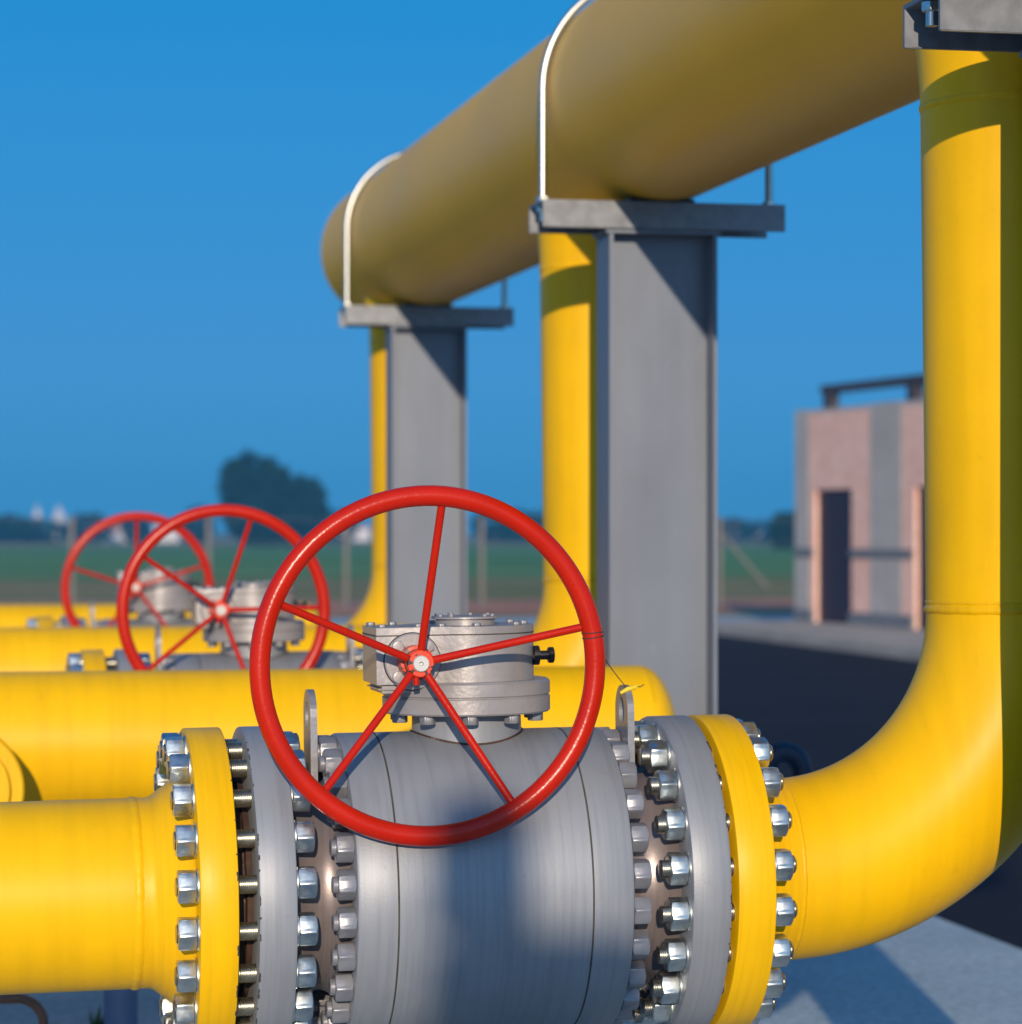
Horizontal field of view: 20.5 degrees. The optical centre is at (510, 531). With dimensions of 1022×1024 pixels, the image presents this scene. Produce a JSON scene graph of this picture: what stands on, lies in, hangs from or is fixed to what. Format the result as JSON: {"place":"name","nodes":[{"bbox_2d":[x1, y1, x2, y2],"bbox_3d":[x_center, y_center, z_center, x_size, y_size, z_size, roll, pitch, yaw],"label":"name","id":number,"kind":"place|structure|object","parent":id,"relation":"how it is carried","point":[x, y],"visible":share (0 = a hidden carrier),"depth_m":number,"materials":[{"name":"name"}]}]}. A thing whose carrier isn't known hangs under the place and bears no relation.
{"place":"outdoors","nodes":[
{"label":"outdoors","id":0,"kind":"place"},
{"bbox_2d":[32,505,42,538],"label":"church tower","id":1,"kind":"structure","parent":0,"point":[37,513],"depth_m":420.67,"materials":[{"name":"white"}]},
{"bbox_2d":[50,505,67,539],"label":"church tower","id":2,"kind":"structure","parent":0,"point":[58,516],"depth_m":430.83,"materials":[{"name":"white"}]},
{"bbox_2d":[82,523,129,541],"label":"white house","id":3,"kind":"structure","parent":0,"point":[116,538],"depth_m":330.00,"materials":[{"name":"red tile"}]},
{"bbox_2d":[154,524,180,541],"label":"white house","id":4,"kind":"structure","parent":0,"point":[173,536],"depth_m":340.00,"materials":[{"name":"red tile"}]},
{"bbox_2d":[333,524,371,540],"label":"white house","id":5,"kind":"structure","parent":0,"point":[364,533],"depth_m":380.00,"materials":[{"name":"red tile"}]},
{"bbox_2d":[0,546,794,579],"bbox_3d":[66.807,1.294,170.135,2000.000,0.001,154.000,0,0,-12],"label":"crop field","id":6,"kind":"structure","parent":0,"point":[527,562],"depth_m":120.54,"materials":[{"name":"green plant"}]},
{"bbox_2d":[768,510,794,549],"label":"tree","id":7,"kind":"object","parent":6,"relation":"on","point":[774,528],"visible":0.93,"depth_m":199.43,"materials":[{"name":"green plant"}]},
{"bbox_2d":[778,510,794,544],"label":"tree","id":8,"kind":"object","parent":6,"relation":"on","point":[791,519],"visible":0.22,"depth_m":198.99,"materials":[{"name":"green plant"}]},
{"bbox_2d":[0,532,794,618],"bbox_3d":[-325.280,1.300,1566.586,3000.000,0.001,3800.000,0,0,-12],"label":"ground","id":9,"kind":"structure","parent":0,"point":[305,589],"depth_m":66.34,"materials":[{"name":"green plant"}]},
{"bbox_2d":[0,518,14,541],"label":"tree","id":10,"kind":"object","parent":9,"relation":"on","point":[4,534],"visible":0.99,"depth_m":298.11,"materials":[{"name":"green plant"}]},
{"bbox_2d":[0,513,42,542],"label":"tree","id":11,"kind":"object","parent":9,"relation":"on","point":[20,536],"visible":0.91,"depth_m":298.82,"materials":[{"name":"green plant"}]},
{"bbox_2d":[13,517,69,542],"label":"tree","id":12,"kind":"object","parent":9,"relation":"on","point":[62,529],"visible":0.63,"depth_m":303.61,"materials":[{"name":"green plant"}]},
{"bbox_2d":[66,512,117,542],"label":"tree","id":13,"kind":"object","parent":9,"relation":"on","point":[99,537],"visible":0.59,"depth_m":319.08,"materials":[{"name":"green plant"}]},
{"bbox_2d":[118,521,152,542],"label":"tree","id":14,"kind":"object","parent":9,"relation":"on","point":[144,529],"visible":0.69,"depth_m":309.14,"materials":[{"name":"green plant"}]},
{"bbox_2d":[183,504,217,542],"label":"tree","id":15,"kind":"object","parent":9,"relation":"on","point":[195,530],"visible":0.35,"depth_m":299.15,"materials":[{"name":"green plant"}]},
{"bbox_2d":[215,447,302,546],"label":"tree","id":16,"kind":"object","parent":9,"relation":"on","point":[266,485],"visible":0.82,"depth_m":238.51,"materials":[{"name":"green plant"}]},
{"bbox_2d":[281,471,331,545],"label":"tree","id":17,"kind":"object","parent":9,"relation":"on","point":[309,498],"visible":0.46,"depth_m":242.87,"materials":[{"name":"green plant"}]},
{"bbox_2d":[329,507,361,541],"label":"tree","id":18,"kind":"object","parent":9,"relation":"on","point":[353,529],"visible":0.23,"depth_m":329.50,"materials":[{"name":"green plant"}]},
{"bbox_2d":[0,599,794,615],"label":"red earth strip","id":19,"kind":"object","parent":9,"relation":"on","point":[495,607],"depth_m":48.56,"materials":[{"name":"brown soil"}]},
{"bbox_2d":[0,516,794,607],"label":"boundary fence","id":20,"kind":"object","parent":19,"relation":"on","point":[720,534],"visible":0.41,"depth_m":48.37,"materials":[{"name":"metal"}]},
{"bbox_2d":[467,514,516,542],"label":"tree","id":21,"kind":"object","parent":9,"relation":"on","point":[505,533],"visible":0.52,"depth_m":299.21,"materials":[{"name":"green plant"}]},
{"bbox_2d":[496,508,542,542],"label":"tree","id":22,"kind":"object","parent":9,"relation":"on","point":[533,515],"visible":0.19,"depth_m":304.14,"materials":[{"name":"green plant"}]},
{"bbox_2d":[722,517,757,541],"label":"tree","id":23,"kind":"object","parent":9,"relation":"on","point":[730,533],"visible":0.62,"depth_m":328.30,"materials":[{"name":"green plant"}]},
{"bbox_2d":[739,518,772,541],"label":"tree","id":24,"kind":"object","parent":9,"relation":"on","point":[765,535],"visible":0.36,"depth_m":333.44,"materials":[{"name":"green plant"}]},
{"bbox_2d":[0,0,922,531],"label":"sky","id":25,"kind":"structure","parent":0,"point":[173,173],"materials":[{"name":"blue"}]},
{"bbox_2d":[0,916,1021,1023],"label":"concrete pad","id":26,"kind":"object","parent":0,"point":[934,970],"depth_m":7.82,"materials":[{"name":"grey concrete"}]},
{"bbox_2d":[0,994,48,1023],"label":"bent tube","id":27,"kind":"object","parent":26,"relation":"on","point":[35,1006],"visible":1,"depth_m":6.30,"materials":[{"name":"grey metal"}]},
{"bbox_2d":[88,1004,103,1023],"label":"weed","id":28,"kind":"object","parent":26,"relation":"on","point":[97,1020],"visible":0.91,"depth_m":7.03,"materials":[{"name":"green plant"}]},
{"bbox_2d":[104,989,137,1023],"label":"pipe stand","id":29,"kind":"object","parent":26,"relation":"on","point":[120,1006],"depth_m":6.96,"materials":[{"name":"blue paint"}]},
{"bbox_2d":[0,665,674,801],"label":"capped pipe","id":30,"kind":"object","parent":29,"relation":"on","point":[73,735],"visible":0.33,"depth_m":6.88,"materials":[{"name":"yellow metal"}]},
{"bbox_2d":[339,151,513,624],"bbox_3d":[-0.336,-0.124,11.185,0.672,2.788,0.300,0,0,-12],"label":"pipe support","id":31,"kind":"object","parent":26,"relation":"on","point":[426,394],"visible":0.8,"depth_m":11.17,"materials":[{"name":"grey paint"}]},
{"bbox_2d":[529,0,784,715],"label":"pipe support","id":32,"kind":"object","parent":26,"relation":"on","point":[657,436],"visible":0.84,"depth_m":7.65,"materials":[{"name":"grey paint"}]},
{"bbox_2d":[768,742,811,776],"bbox_3d":[0.775,0.935,8.025,0.170,0.670,0.060,0,0,-12],"label":"gooseneck pipe","id":33,"kind":"object","parent":26,"relation":"on","point":[795,758],"visible":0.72,"depth_m":8.01,"materials":[{"name":"blue metal"}]},
{"bbox_2d":[903,0,1021,57],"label":"pipe support","id":34,"kind":"object","parent":26,"relation":"on","point":[978,25],"visible":1,"depth_m":4.65,"materials":[{"name":"grey paint"}]},
{"bbox_2d":[321,0,919,305],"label":"header pipe","id":35,"kind":"object","parent":34,"relation":"on","point":[665,100],"visible":0.82,"depth_m":7.14,"materials":[{"name":"yellow metal"}]},
{"bbox_2d":[345,295,452,624],"bbox_3d":[-0.613,-0.064,11.488,0.803,1.892,0.559,-1,0,-12],"label":"riser pipe","id":36,"kind":"object","parent":35,"relation":"attached to","point":[372,608],"visible":0.2,"depth_m":11.43,"materials":[{"name":"yellow metal"}]},
{"bbox_2d":[532,204,596,665],"bbox_3d":[0.050,-0.064,8.296,0.803,1.892,0.559,-1,0,-12],"label":"riser pipe","id":37,"kind":"object","parent":35,"relation":"attached to","point":[568,292],"visible":0.21,"depth_m":8.20,"materials":[{"name":"yellow metal"}]},
{"bbox_2d":[688,0,1021,1023],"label":"riser pipe","id":38,"kind":"object","parent":35,"relation":"attached to","point":[906,816],"visible":0.95,"depth_m":4.99,"materials":[{"name":"yellow metal"}]},
{"bbox_2d":[153,485,797,1023],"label":"ball valve","id":39,"kind":"object","parent":38,"relation":"attached to","point":[467,849],"visible":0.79,"depth_m":4.72,"materials":[{"name":"grey paint"}]},
{"bbox_2d":[0,727,239,1023],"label":"inlet pipe","id":40,"kind":"object","parent":39,"relation":"attached to","point":[88,900],"visible":0.89,"depth_m":4.66,"materials":[{"name":"yellow metal"}]},
{"bbox_2d":[581,628,643,694],"bbox_3d":[0.172,0.223,4.808,0.039,0.123,0.258,0,0,19],"label":"seal wire","id":41,"kind":"object","parent":39,"relation":"attached to","point":[628,688],"visible":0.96,"depth_m":4.91,"materials":[{"name":"yellow metal"}]},
{"bbox_2d":[330,616,793,625],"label":"road","id":42,"kind":"structure","parent":0,"point":[345,621],"depth_m":41.89,"materials":[{"name":"concrete"}]},
{"bbox_2d":[717,620,924,660],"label":"pavement","id":43,"kind":"structure","parent":0,"point":[901,643],"depth_m":32.55,"materials":[{"name":"concrete"}]},
{"bbox_2d":[794,374,925,628],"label":"plant building","id":44,"kind":"structure","parent":0,"point":[859,551],"depth_m":35.42,"materials":[{"name":"concrete"}]},
{"bbox_2d":[819,489,851,623],"bbox_3d":[4.213,0.325,36.243,0.070,1.710,1.080,0,0,-19],"label":"door","id":45,"kind":"structure","parent":44,"relation":"in","point":[835,506],"depth_m":36.26,"materials":[{"name":"grey metal"}]},
{"bbox_2d":[919,487,925,628],"bbox_3d":[5.136,0.325,33.520,0.070,1.710,1.130,0,0,-19],"label":"door","id":46,"kind":"structure","parent":44,"relation":"in","point":[922,595],"depth_m":33.97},
{"bbox_2d":[717,635,1021,948],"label":"asphalt road","id":47,"kind":"structure","parent":0,"point":[822,708],"depth_m":21.16,"materials":[{"name":"black asphalt"}]},
{"bbox_3d":[-1.562,0.992,10.205,0.200,0.556,0.200,0,0,-12],"label":"pipe stand","id":48,"kind":"object","parent":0,"visible":0},
{"bbox_2d":[0,625,362,671],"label":"capped pipe","id":49,"kind":"object","parent":48,"relation":"on","point":[25,649],"depth_m":10.11,"materials":[{"name":"yellow metal"}]},
{"bbox_2d":[65,504,362,670],"bbox_3d":[-0.744,0.407,8.125,1.053,0.969,0.572,-1,0,-12],"label":"ball valve","id":50,"kind":"object","parent":49,"relation":"attached to","point":[225,617],"visible":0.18,"depth_m":7.97,"materials":[{"name":"grey paint"}]},
{"bbox_2d":[80,650,106,670],"bbox_3d":[-3.152,0.640,7.632,4.068,0.559,0.559,-1,0,-12],"label":"inlet pipe","id":51,"kind":"object","parent":50,"relation":"attached to","point":[93,660],"visible":0.03,"depth_m":7.93,"materials":[{"name":"yellow metal"}]},
{"bbox_3d":[-2.225,0.992,13.397,0.200,0.556,0.200,0,0,-12],"label":"pipe stand","id":52,"kind":"object","parent":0,"visible":0},
{"bbox_2d":[0,603,317,626],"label":"capped pipe","id":53,"kind":"object","parent":52,"relation":"on","point":[15,615],"visible":0.09,"depth_m":13.31,"materials":[{"name":"yellow metal"}]},
{"bbox_2d":[27,512,213,626],"bbox_3d":[-1.407,0.407,11.317,1.053,0.969,0.572,-1,0,-12],"label":"ball valve","id":54,"kind":"object","parent":53,"relation":"attached to","point":[158,597],"visible":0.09,"depth_m":11.18,"materials":[{"name":"grey paint"}]},
{"bbox_2d":[36,616,53,626],"bbox_3d":[-3.815,0.640,10.823,4.068,0.559,0.559,-1,0,-12],"label":"inlet pipe","id":55,"kind":"object","parent":54,"relation":"attached to","point":[45,621],"visible":0.05,"depth_m":11.13,"materials":[{"name":"yellow metal"}]}
]}

